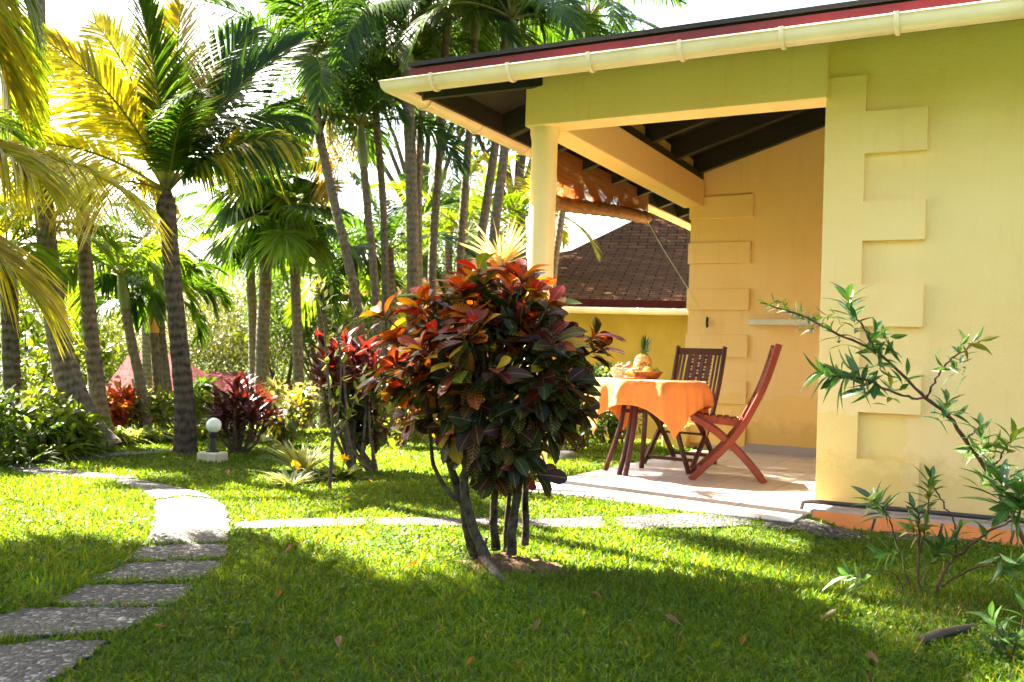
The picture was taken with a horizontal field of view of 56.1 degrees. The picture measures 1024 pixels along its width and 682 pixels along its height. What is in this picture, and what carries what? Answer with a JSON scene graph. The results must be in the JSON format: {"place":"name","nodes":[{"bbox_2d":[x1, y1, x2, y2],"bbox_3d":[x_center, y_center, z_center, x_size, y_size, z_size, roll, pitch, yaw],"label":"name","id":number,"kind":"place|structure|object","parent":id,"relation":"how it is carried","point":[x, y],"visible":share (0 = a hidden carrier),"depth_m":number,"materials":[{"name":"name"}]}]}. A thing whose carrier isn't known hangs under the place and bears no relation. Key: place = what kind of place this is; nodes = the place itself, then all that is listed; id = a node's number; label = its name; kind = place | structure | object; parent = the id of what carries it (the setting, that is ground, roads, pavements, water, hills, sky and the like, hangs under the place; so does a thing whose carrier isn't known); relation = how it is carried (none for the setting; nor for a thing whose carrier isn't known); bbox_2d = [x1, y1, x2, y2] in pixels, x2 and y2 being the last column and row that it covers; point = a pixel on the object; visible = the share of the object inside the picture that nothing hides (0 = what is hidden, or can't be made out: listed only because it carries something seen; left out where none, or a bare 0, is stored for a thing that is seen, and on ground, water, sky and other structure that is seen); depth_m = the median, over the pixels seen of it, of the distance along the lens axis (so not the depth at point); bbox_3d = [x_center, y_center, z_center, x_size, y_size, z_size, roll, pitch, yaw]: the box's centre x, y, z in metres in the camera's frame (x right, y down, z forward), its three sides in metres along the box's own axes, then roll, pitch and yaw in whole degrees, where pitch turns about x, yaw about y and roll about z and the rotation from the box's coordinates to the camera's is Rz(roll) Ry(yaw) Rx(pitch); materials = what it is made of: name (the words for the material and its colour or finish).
{"place":"outdoors","nodes":[
{"label":"outdoors","id":0,"kind":"place"},
{"bbox_2d":[0,640,110,681],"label":"path","id":1,"kind":"structure","parent":0,"point":[36,660],"depth_m":2.69,"materials":[{"name":"stone"}]},
{"bbox_2d":[9,467,134,478],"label":"path","id":2,"kind":"structure","parent":0,"point":[40,470],"depth_m":6.68,"materials":[{"name":"stone"}]},
{"bbox_2d":[0,606,166,640],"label":"path","id":3,"kind":"structure","parent":0,"point":[31,620],"depth_m":3.10,"materials":[{"name":"stone"}]},
{"bbox_2d":[7,449,171,467],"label":"path","id":4,"kind":"structure","parent":0,"point":[84,456],"depth_m":7.70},
{"bbox_2d":[50,583,195,606],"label":"path","id":5,"kind":"structure","parent":0,"point":[114,593],"depth_m":3.46,"materials":[{"name":"stone"}]},
{"bbox_2d":[90,560,224,583],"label":"path","id":6,"kind":"structure","parent":0,"point":[155,569],"depth_m":3.87,"materials":[{"name":"stone"}]},
{"bbox_2d":[111,478,209,499],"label":"path","id":7,"kind":"structure","parent":0,"point":[159,490],"depth_m":6.10,"materials":[{"name":"stone"}]},
{"bbox_2d":[130,543,229,561],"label":"path","id":8,"kind":"structure","parent":0,"point":[183,550],"depth_m":4.22,"materials":[{"name":"stone"}]},
{"bbox_2d":[147,496,230,544],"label":"path","id":9,"kind":"structure","parent":0,"point":[190,519],"depth_m":4.95,"materials":[{"name":"stone"}]},
{"bbox_2d":[234,517,369,529],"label":"path","id":10,"kind":"structure","parent":0,"point":[299,523],"depth_m":4.97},
{"bbox_2d":[0,0,853,361],"label":"sky","id":11,"kind":"structure","parent":0,"point":[62,13],"materials":[{"name":"white"}]},
{"bbox_2d":[372,517,500,526],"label":"path","id":12,"kind":"structure","parent":0,"point":[441,520],"depth_m":5.14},
{"bbox_2d":[0,360,1023,681],"bbox_3d":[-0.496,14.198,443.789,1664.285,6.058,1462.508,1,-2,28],"label":"ground","id":13,"kind":"structure","parent":0,"point":[550,514],"depth_m":3.74,"materials":[{"name":"plant"}]},
{"bbox_2d":[0,447,62,466],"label":"strap leaved plant","id":14,"kind":"object","parent":13,"relation":"on","point":[24,458],"visible":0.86,"depth_m":7.06,"materials":[{"name":"green plant"}]},
{"bbox_2d":[0,382,76,452],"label":"garden shrub","id":15,"kind":"object","parent":13,"relation":"on","point":[35,395],"visible":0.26,"depth_m":7.98,"materials":[{"name":"green plant"}]},
{"bbox_2d":[0,384,77,455],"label":"garden shrub","id":16,"kind":"object","parent":13,"relation":"on","point":[10,403],"visible":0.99,"depth_m":7.29,"materials":[{"name":"green plant"}]},
{"bbox_2d":[0,287,105,401],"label":"garden shrub","id":17,"kind":"object","parent":13,"relation":"on","point":[25,348],"visible":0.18,"depth_m":10.51,"materials":[{"name":"green plant"}]},
{"bbox_2d":[10,439,101,462],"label":"strap leaved plant","id":18,"kind":"object","parent":13,"relation":"on","point":[64,450],"visible":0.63,"depth_m":7.42,"materials":[{"name":"green plant"}]},
{"bbox_2d":[1,395,111,457],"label":"garden shrub","id":19,"kind":"object","parent":13,"relation":"on","point":[72,416],"visible":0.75,"depth_m":7.71,"materials":[{"name":"green plant"}]},
{"bbox_2d":[0,0,113,149],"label":"coconut palm","id":20,"kind":"object","parent":13,"relation":"on","point":[23,76],"visible":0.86,"depth_m":5.74,"materials":[{"name":"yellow plant"}]},
{"bbox_2d":[0,194,123,395],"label":"palm tree","id":21,"kind":"object","parent":13,"relation":"on","point":[10,359],"visible":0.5,"depth_m":8.64,"materials":[{"name":"green plant"}]},
{"bbox_2d":[1,312,123,403],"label":"garden shrub","id":22,"kind":"object","parent":13,"relation":"on","point":[42,364],"visible":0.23,"depth_m":10.24,"materials":[{"name":"green plant"}]},
{"bbox_2d":[0,235,134,388],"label":"broadleaf tree","id":23,"kind":"object","parent":13,"relation":"on","point":[105,330],"visible":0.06,"depth_m":19.84,"materials":[{"name":"green plant"}]},
{"bbox_2d":[27,0,122,448],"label":"coconut palm","id":24,"kind":"object","parent":13,"relation":"on","point":[68,378],"visible":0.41,"depth_m":8.54,"materials":[{"name":"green plant"}]},
{"bbox_2d":[27,338,128,384],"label":"broadleaf tree","id":25,"kind":"object","parent":13,"relation":"on","point":[114,369],"visible":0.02,"depth_m":27.52,"materials":[{"name":"green plant"}]},
{"bbox_2d":[0,109,174,363],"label":"coconut palm","id":26,"kind":"object","parent":13,"relation":"on","point":[26,158],"visible":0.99,"depth_m":4.84,"materials":[{"name":"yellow plant"}]},
{"bbox_2d":[0,98,186,430],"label":"coconut palm","id":27,"kind":"object","parent":13,"relation":"on","point":[95,374],"visible":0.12,"depth_m":9.05,"materials":[{"name":"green plant"}]},
{"bbox_2d":[0,291,195,387],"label":"broadleaf tree","id":28,"kind":"object","parent":13,"relation":"on","point":[118,343],"visible":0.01,"depth_m":29.04,"materials":[{"name":"green plant"}]},
{"bbox_2d":[107,379,142,428],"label":"border shrub","id":29,"kind":"object","parent":13,"relation":"on","point":[124,392],"visible":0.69,"depth_m":9.85,"materials":[{"name":"red plant"}]},
{"bbox_2d":[57,223,203,431],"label":"christmas palm","id":30,"kind":"object","parent":13,"relation":"on","point":[155,274],"visible":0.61,"depth_m":9.96,"materials":[{"name":"green plant"}]},
{"bbox_2d":[112,425,154,445],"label":"strap leaved plant","id":31,"kind":"object","parent":13,"relation":"on","point":[120,433],"visible":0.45,"depth_m":8.95,"materials":[{"name":"green plant"}]},
{"bbox_2d":[63,180,220,420],"bbox_3d":[-6.763,-0.771,17.492,2.838,5.025,2.882,1,-2,28],"label":"palm tree","id":32,"kind":"object","parent":13,"relation":"on","point":[146,356],"visible":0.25,"depth_m":17.47,"materials":[{"name":"green plant"}]},
{"bbox_2d":[115,425,172,443],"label":"strap leaved plant","id":33,"kind":"object","parent":13,"relation":"on","point":[148,435],"visible":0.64,"depth_m":9.20,"materials":[{"name":"green plant"}]},
{"bbox_2d":[116,380,173,430],"bbox_3d":[-3.873,0.709,10.140,0.538,0.606,0.779,1,-2,28],"label":"border shrub","id":34,"kind":"object","parent":13,"relation":"on","point":[155,403],"visible":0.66,"depth_m":10.12,"materials":[{"name":"green plant"}]},
{"bbox_2d":[71,258,233,427],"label":"christmas palm","id":35,"kind":"object","parent":13,"relation":"on","point":[155,309],"visible":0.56,"depth_m":10.65,"materials":[{"name":"green plant"}]},
{"bbox_2d":[0,0,319,455],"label":"coconut palm","id":36,"kind":"object","parent":13,"relation":"on","point":[168,127],"visible":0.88,"depth_m":8.17,"materials":[{"name":"green plant"}]},
{"bbox_2d":[94,248,228,422],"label":"christmas palm","id":37,"kind":"object","parent":13,"relation":"on","point":[138,312],"visible":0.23,"depth_m":11.35,"materials":[{"name":"green plant"}]},
{"bbox_2d":[106,353,225,421],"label":"pink roofed building","id":38,"kind":"structure","parent":13,"relation":"on","point":[124,374],"depth_m":22.33,"materials":[{"name":"tile"}]},
{"bbox_2d":[151,386,212,427],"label":"border shrub","id":39,"kind":"object","parent":13,"relation":"on","point":[196,394],"visible":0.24,"depth_m":10.84,"materials":[{"name":"green plant"}]},
{"bbox_2d":[77,245,315,383],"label":"broadleaf tree","id":40,"kind":"object","parent":13,"relation":"on","point":[202,364],"visible":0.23,"depth_m":27.37,"materials":[{"name":"green plant"}]},
{"bbox_2d":[193,373,216,421],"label":"border shrub","id":41,"kind":"object","parent":13,"relation":"on","point":[202,383],"visible":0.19,"depth_m":12.07,"materials":[{"name":"green plant"}]},
{"bbox_2d":[197,418,227,462],"bbox_3d":[-2.430,0.818,7.804,0.189,0.389,0.168,2,-1,16],"label":"garden lamp","id":42,"kind":"object","parent":13,"relation":"on","point":[213,427],"visible":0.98,"depth_m":7.76,"materials":[{"name":"concrete"}]},
{"bbox_2d":[195,389,252,429],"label":"border shrub","id":43,"kind":"object","parent":13,"relation":"on","point":[207,396],"visible":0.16,"depth_m":10.89,"materials":[{"name":"green plant"}]},
{"bbox_2d":[179,188,289,397],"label":"fan palm","id":44,"kind":"object","parent":13,"relation":"on","point":[220,252],"visible":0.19,"depth_m":14.55,"materials":[{"name":"green plant"}]},
{"bbox_2d":[196,368,288,453],"bbox_3d":[-2.393,0.638,8.493,0.834,0.804,1.039,3,-2,-38],"label":"red cordyline","id":45,"kind":"object","parent":13,"relation":"on","point":[247,408],"visible":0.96,"depth_m":8.40,"materials":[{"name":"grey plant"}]},
{"bbox_2d":[167,316,341,426],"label":"broadleaf tree","id":46,"kind":"object","parent":13,"relation":"on","point":[286,372],"visible":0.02,"depth_m":32.16,"materials":[{"name":"green plant"}]},
{"bbox_2d":[207,370,314,426],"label":"pink roofed building","id":47,"kind":"structure","parent":13,"relation":"on","point":[230,377],"depth_m":25.75,"materials":[{"name":"tile"}]},
{"bbox_2d":[194,133,343,425],"bbox_3d":[-3.394,-0.823,13.284,1.988,4.158,2.054,2,-1,-9],"label":"fan palm","id":48,"kind":"object","parent":13,"relation":"on","point":[228,213],"visible":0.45,"depth_m":13.00,"materials":[{"name":"green plant"}]},
{"bbox_2d":[140,251,402,383],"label":"broadleaf tree","id":49,"kind":"object","parent":13,"relation":"on","point":[272,367],"visible":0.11,"depth_m":25.67,"materials":[{"name":"green plant"}]},
{"bbox_2d":[213,175,362,427],"bbox_3d":[-2.936,-0.487,12.806,1.947,3.436,2.055,1,-2,28],"label":"fan palm","id":50,"kind":"object","parent":13,"relation":"on","point":[295,247],"visible":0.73,"depth_m":12.57,"materials":[{"name":"green plant"}]},
{"bbox_2d":[253,375,322,430],"bbox_3d":[-2.572,0.737,10.993,0.828,0.700,0.861,2,-1,-10],"label":"border shrub","id":51,"kind":"object","parent":13,"relation":"on","point":[275,387],"visible":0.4,"depth_m":10.96,"materials":[{"name":"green plant"}]},
{"bbox_2d":[265,384,311,445],"bbox_3d":[-2.218,0.736,9.379,0.551,0.668,0.553,1,-2,28],"label":"border shrub","id":52,"kind":"object","parent":13,"relation":"on","point":[284,430],"visible":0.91,"depth_m":9.31,"materials":[{"name":"yellow plant"}]},
{"bbox_2d":[261,459,321,487],"bbox_3d":[-1.506,0.902,6.550,0.513,0.196,0.502,1,-2,28],"label":"bromeliad","id":53,"kind":"object","parent":13,"relation":"on","point":[280,477],"visible":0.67,"depth_m":6.56,"materials":[{"name":"green plant"}]},
{"bbox_2d":[156,0,433,374],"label":"slim palm","id":54,"kind":"object","parent":13,"relation":"on","point":[316,83],"visible":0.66,"depth_m":11.34,"materials":[{"name":"green plant"}]},
{"bbox_2d":[256,439,339,472],"bbox_3d":[-1.618,0.856,7.351,0.697,0.308,0.729,1,-2,28],"label":"bromeliad","id":55,"kind":"object","parent":13,"relation":"on","point":[305,458],"visible":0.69,"depth_m":7.27,"materials":[{"name":"green plant"}]},
{"bbox_2d":[231,228,406,403],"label":"broadleaf tree","id":56,"kind":"object","parent":13,"relation":"on","point":[279,296],"visible":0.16,"depth_m":23.50,"materials":[{"name":"green plant"}]},
{"bbox_2d":[240,205,404,427],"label":"palm tree","id":57,"kind":"object","parent":13,"relation":"on","point":[337,303],"visible":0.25,"depth_m":15.39,"materials":[{"name":"green plant"}]},
{"bbox_2d":[304,257,374,490],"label":"thin sapling","id":58,"kind":"object","parent":13,"relation":"on","point":[347,319],"visible":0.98,"depth_m":6.26,"materials":[{"name":"green plant"}]},
{"bbox_2d":[297,326,387,470],"bbox_3d":[-1.310,0.455,7.472,0.846,1.183,0.787,1,-2,28],"label":"red cordyline","id":59,"kind":"object","parent":13,"relation":"on","point":[355,352],"visible":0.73,"depth_m":7.41,"materials":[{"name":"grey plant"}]},
{"bbox_2d":[311,453,374,481],"bbox_3d":[-1.213,0.904,6.863,0.591,0.215,0.552,2,-1,-13],"label":"bromeliad","id":60,"kind":"object","parent":13,"relation":"on","point":[340,474],"visible":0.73,"depth_m":6.81,"materials":[{"name":"green plant"}]},
{"bbox_2d":[271,198,436,427],"bbox_3d":[-2.785,-0.428,16.559,2.832,4.298,3.089,2,-1,9],"label":"palm tree","id":61,"kind":"object","parent":13,"relation":"on","point":[367,284],"visible":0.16,"depth_m":16.91,"materials":[{"name":"green plant"}]},
{"bbox_2d":[312,362,401,471],"bbox_3d":[-1.214,0.609,7.472,0.632,0.885,0.656,1,-2,28],"label":"leafy shrub","id":62,"kind":"object","parent":13,"relation":"on","point":[375,439],"visible":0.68,"depth_m":7.42,"materials":[{"name":"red plant"}]},
{"bbox_2d":[258,44,473,427],"bbox_3d":[-1.893,-1.345,11.969,2.619,5.070,2.430,1,-2,28],"label":"slim palm","id":63,"kind":"object","parent":13,"relation":"on","point":[358,105],"visible":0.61,"depth_m":11.95,"materials":[{"name":"green plant"}]},
{"bbox_2d":[255,0,490,430],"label":"slim palm","id":64,"kind":"object","parent":13,"relation":"on","point":[385,295],"visible":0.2,"depth_m":12.40,"materials":[{"name":"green plant"}]},
{"bbox_2d":[258,15,513,277],"bbox_3d":[-2.274,-2.615,23.226,7.521,11.280,6.787,3,-1,-22],"label":"broadleaf tree","id":65,"kind":"object","parent":13,"relation":"on","point":[426,157],"visible":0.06,"depth_m":23.24,"materials":[{"name":"green plant"}]},
{"bbox_2d":[306,193,475,337],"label":"broadleaf tree","id":66,"kind":"object","parent":13,"relation":"on","point":[440,257],"depth_m":26.01,"materials":[{"name":"green plant"}]},
{"bbox_2d":[309,169,475,429],"bbox_3d":[-1.823,-0.491,14.490,2.831,3.919,2.588,1,-2,28],"label":"palm tree","id":67,"kind":"object","parent":13,"relation":"on","point":[396,232],"visible":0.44,"depth_m":14.41,"materials":[{"name":"green plant"}]},
{"bbox_2d":[261,0,525,434],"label":"slim palm","id":68,"kind":"object","parent":13,"relation":"on","point":[411,190],"visible":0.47,"depth_m":11.12,"materials":[{"name":"green plant"}]},
{"bbox_2d":[369,379,426,446],"bbox_3d":[-1.167,0.694,9.734,0.901,0.823,0.931,2,-1,-13],"label":"border shrub","id":69,"kind":"object","parent":13,"relation":"on","point":[415,438],"visible":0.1,"depth_m":9.53,"materials":[{"name":"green plant"}]},
{"bbox_2d":[321,0,527,416],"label":"slim palm","id":70,"kind":"object","parent":13,"relation":"on","point":[419,153],"visible":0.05,"depth_m":13.01,"materials":[{"name":"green plant"}]},
{"bbox_2d":[327,0,537,342],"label":"slim palm","id":71,"kind":"object","parent":13,"relation":"on","point":[434,224],"visible":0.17,"depth_m":12.29,"materials":[{"name":"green plant"}]},
{"bbox_2d":[389,148,519,273],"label":"palm tree","id":72,"kind":"object","parent":13,"relation":"on","point":[448,266],"visible":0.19,"depth_m":19.82,"materials":[{"name":"green plant"}]},
{"bbox_2d":[359,153,555,314],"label":"palm tree","id":73,"kind":"object","parent":13,"relation":"on","point":[453,220],"visible":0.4,"depth_m":16.86,"materials":[{"name":"green plant"}]},
{"bbox_2d":[344,0,571,366],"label":"slim palm","id":74,"kind":"object","parent":13,"relation":"on","point":[475,30],"visible":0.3,"depth_m":12.22,"materials":[{"name":"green plant"}]},
{"bbox_2d":[459,219,527,345],"bbox_3d":[-0.120,0.063,7.622,0.714,2.083,0.829,3,-1,-26],"label":"dracaena","id":75,"kind":"object","parent":13,"relation":"on","point":[503,255],"visible":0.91,"depth_m":7.57,"materials":[{"name":"yellow plant"}]},
{"bbox_2d":[384,0,617,419],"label":"slim palm","id":76,"kind":"object","parent":13,"relation":"on","point":[568,12],"visible":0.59,"depth_m":11.19,"materials":[{"name":"green plant"}]},
{"bbox_2d":[331,212,690,439],"bbox_3d":[5.162,-0.127,23.162,15.152,6.655,13.152,2,-1,13],"label":"neighbour bungalow","id":77,"kind":"object","parent":13,"relation":"on","point":[631,289],"visible":0.06,"depth_m":18.22,"materials":[{"name":"brown"}]},
{"bbox_2d":[416,0,611,284],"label":"slim palm","id":78,"kind":"object","parent":13,"relation":"on","point":[488,191],"visible":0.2,"depth_m":12.01,"materials":[{"name":"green plant"}]},
{"bbox_2d":[455,552,574,577],"bbox_3d":[-0.030,0.966,4.159,0.514,0.064,0.585,3,-2,-32],"label":"soil mound","id":79,"kind":"object","parent":13,"relation":"on","point":[506,564],"visible":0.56,"depth_m":4.10,"materials":[{"name":"soil"}]},
{"bbox_2d":[355,252,627,583],"bbox_3d":[-0.111,0.304,4.245,1.157,1.382,1.138,1,-2,28],"label":"croton bush","id":80,"kind":"object","parent":79,"relation":"on","point":[465,332],"visible":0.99,"depth_m":4.09,"materials":[{"name":"red plant"}]},
{"bbox_2d":[385,8,644,261],"bbox_3d":[-0.219,-2.577,23.632,5.575,11.524,7.889,3,-2,-41],"label":"broadleaf tree","id":81,"kind":"object","parent":13,"relation":"on","point":[520,160],"depth_m":23.31,"materials":[{"name":"green plant"}]},
{"bbox_2d":[441,147,603,266],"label":"palm tree","id":82,"kind":"object","parent":13,"relation":"on","point":[565,233],"visible":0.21,"depth_m":19.00,"materials":[{"name":"green plant"}]},
{"bbox_2d":[548,405,606,453],"bbox_3d":[0.573,0.882,9.594,0.767,0.590,0.702,1,-2,28],"label":"wall plant","id":83,"kind":"object","parent":13,"relation":"on","point":[597,432],"depth_m":9.60,"materials":[{"name":"green plant"}]},
{"bbox_2d":[518,0,689,287],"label":"slim palm","id":84,"kind":"object","parent":13,"relation":"on","point":[614,16],"visible":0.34,"depth_m":13.99,"materials":[{"name":"green plant"}]},
{"bbox_2d":[589,361,633,443],"bbox_3d":[1.071,0.719,11.087,0.776,1.007,0.643,1,-2,28],"label":"wall plant","id":85,"kind":"object","parent":13,"relation":"on","point":[596,373],"depth_m":11.01,"materials":[{"name":"green plant"}]},
{"bbox_2d":[599,410,650,444],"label":"wall plant","id":86,"kind":"object","parent":13,"relation":"on","point":[613,421],"depth_m":10.82,"materials":[{"name":"green plant"}]},
{"bbox_2d":[378,0,1023,545],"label":"bungalow","id":87,"kind":"object","parent":13,"relation":"on","point":[804,158],"visible":0.77,"depth_m":5.93,"materials":[{"name":"yellow paint"}]},
{"bbox_2d":[556,151,706,342],"bbox_3d":[1.210,-0.839,9.303,0.838,1.646,2.405,1,-2,28],"label":"bamboo blind","id":88,"kind":"object","parent":87,"relation":"hanging from","point":[626,208],"visible":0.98,"depth_m":9.21,"materials":[{"name":"brown wood"}]},
{"bbox_2d":[603,405,690,475],"bbox_3d":[1.075,0.676,7.558,0.860,0.733,0.860,1,-2,28],"label":"round table","id":89,"kind":"object","parent":87,"relation":"on","point":[628,445],"visible":0.48,"depth_m":7.54,"materials":[{"name":"brown wood"}]},
{"bbox_2d":[583,378,713,440],"bbox_3d":[1.086,0.525,7.551,1.003,0.441,0.989,1,-2,28],"label":"tablecloth","id":90,"kind":"object","parent":89,"relation":"on","point":[673,405],"visible":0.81,"depth_m":7.16,"materials":[{"name":"orange fabric"}]},
{"bbox_2d":[616,377,644,378],"bbox_3d":[0.926,0.291,7.517,0.246,0.012,0.246,1,-2,28],"label":"serving plate","id":91,"kind":"object","parent":90,"relation":"on","point":[629,378],"visible":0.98,"depth_m":7.43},
{"bbox_2d":[609,364,631,378],"bbox_3d":[0.852,0.238,7.548,0.188,0.113,0.188,1,-2,28],"label":"glass bowl","id":92,"kind":"object","parent":91,"relation":"on","point":[619,370],"visible":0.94,"depth_m":7.49,"materials":[{"name":"white"}]},
{"bbox_2d":[632,371,662,379],"bbox_3d":[1.067,0.272,7.627,0.266,0.064,0.266,1,-2,28],"label":"bowl","id":93,"kind":"object","parent":90,"relation":"on","point":[649,375],"visible":0.85,"depth_m":7.53,"materials":[{"name":"wood"}]},
{"bbox_2d":[633,334,652,370],"bbox_3d":[1.052,0.115,7.655,0.149,0.354,0.149,9,4,28],"label":"pineapple","id":94,"kind":"object","parent":93,"relation":"in","point":[642,361],"visible":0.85,"depth_m":7.62,"materials":[{"name":"orange plant"}]},
{"bbox_2d":[644,345,726,467],"bbox_3d":[1.506,0.559,8.366,0.476,1.053,0.654,1,-2,36],"label":"folding chair","id":95,"kind":"object","parent":87,"relation":"on","point":[693,353],"visible":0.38,"depth_m":8.48,"materials":[{"name":"brown wood"}]},
{"bbox_2d":[688,343,781,483],"bbox_3d":[1.688,0.541,7.322,0.654,1.053,0.476,2,-1,11],"label":"folding chair","id":96,"kind":"object","parent":87,"relation":"on","point":[721,448],"visible":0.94,"depth_m":7.12,"materials":[{"name":"red wood"}]},
{"bbox_2d":[756,282,1023,547],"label":"flowering shrub","id":97,"kind":"object","parent":13,"relation":"on","point":[1009,505],"visible":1,"depth_m":3.20,"materials":[{"name":"green plant"}]},
{"bbox_2d":[821,465,1023,596],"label":"flowering shrub","id":98,"kind":"object","parent":13,"relation":"on","point":[875,497],"visible":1,"depth_m":3.87,"materials":[{"name":"green plant"}]},
{"bbox_2d":[916,624,977,645],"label":"fallen branch","id":99,"kind":"object","parent":13,"relation":"on","point":[945,632],"visible":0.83,"depth_m":3.16,"materials":[{"name":"wood"}]},
{"bbox_2d":[965,583,1023,660],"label":"ground plant","id":100,"kind":"object","parent":13,"relation":"on","point":[1005,640],"visible":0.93,"depth_m":3.02,"materials":[{"name":"green plant"}]},
{"bbox_2d":[518,516,608,529],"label":"path","id":101,"kind":"structure","parent":0,"point":[586,521],"depth_m":5.28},
{"bbox_2d":[613,513,752,530],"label":"path","id":102,"kind":"structure","parent":0,"point":[690,520],"depth_m":5.35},
{"bbox_2d":[763,519,872,539],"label":"path","id":103,"kind":"structure","parent":0,"point":[811,527],"depth_m":5.26,"materials":[{"name":"stone"}]},
{"bbox_2d":[880,531,1011,544],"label":"path","id":104,"kind":"structure","parent":0,"point":[927,537],"depth_m":5.24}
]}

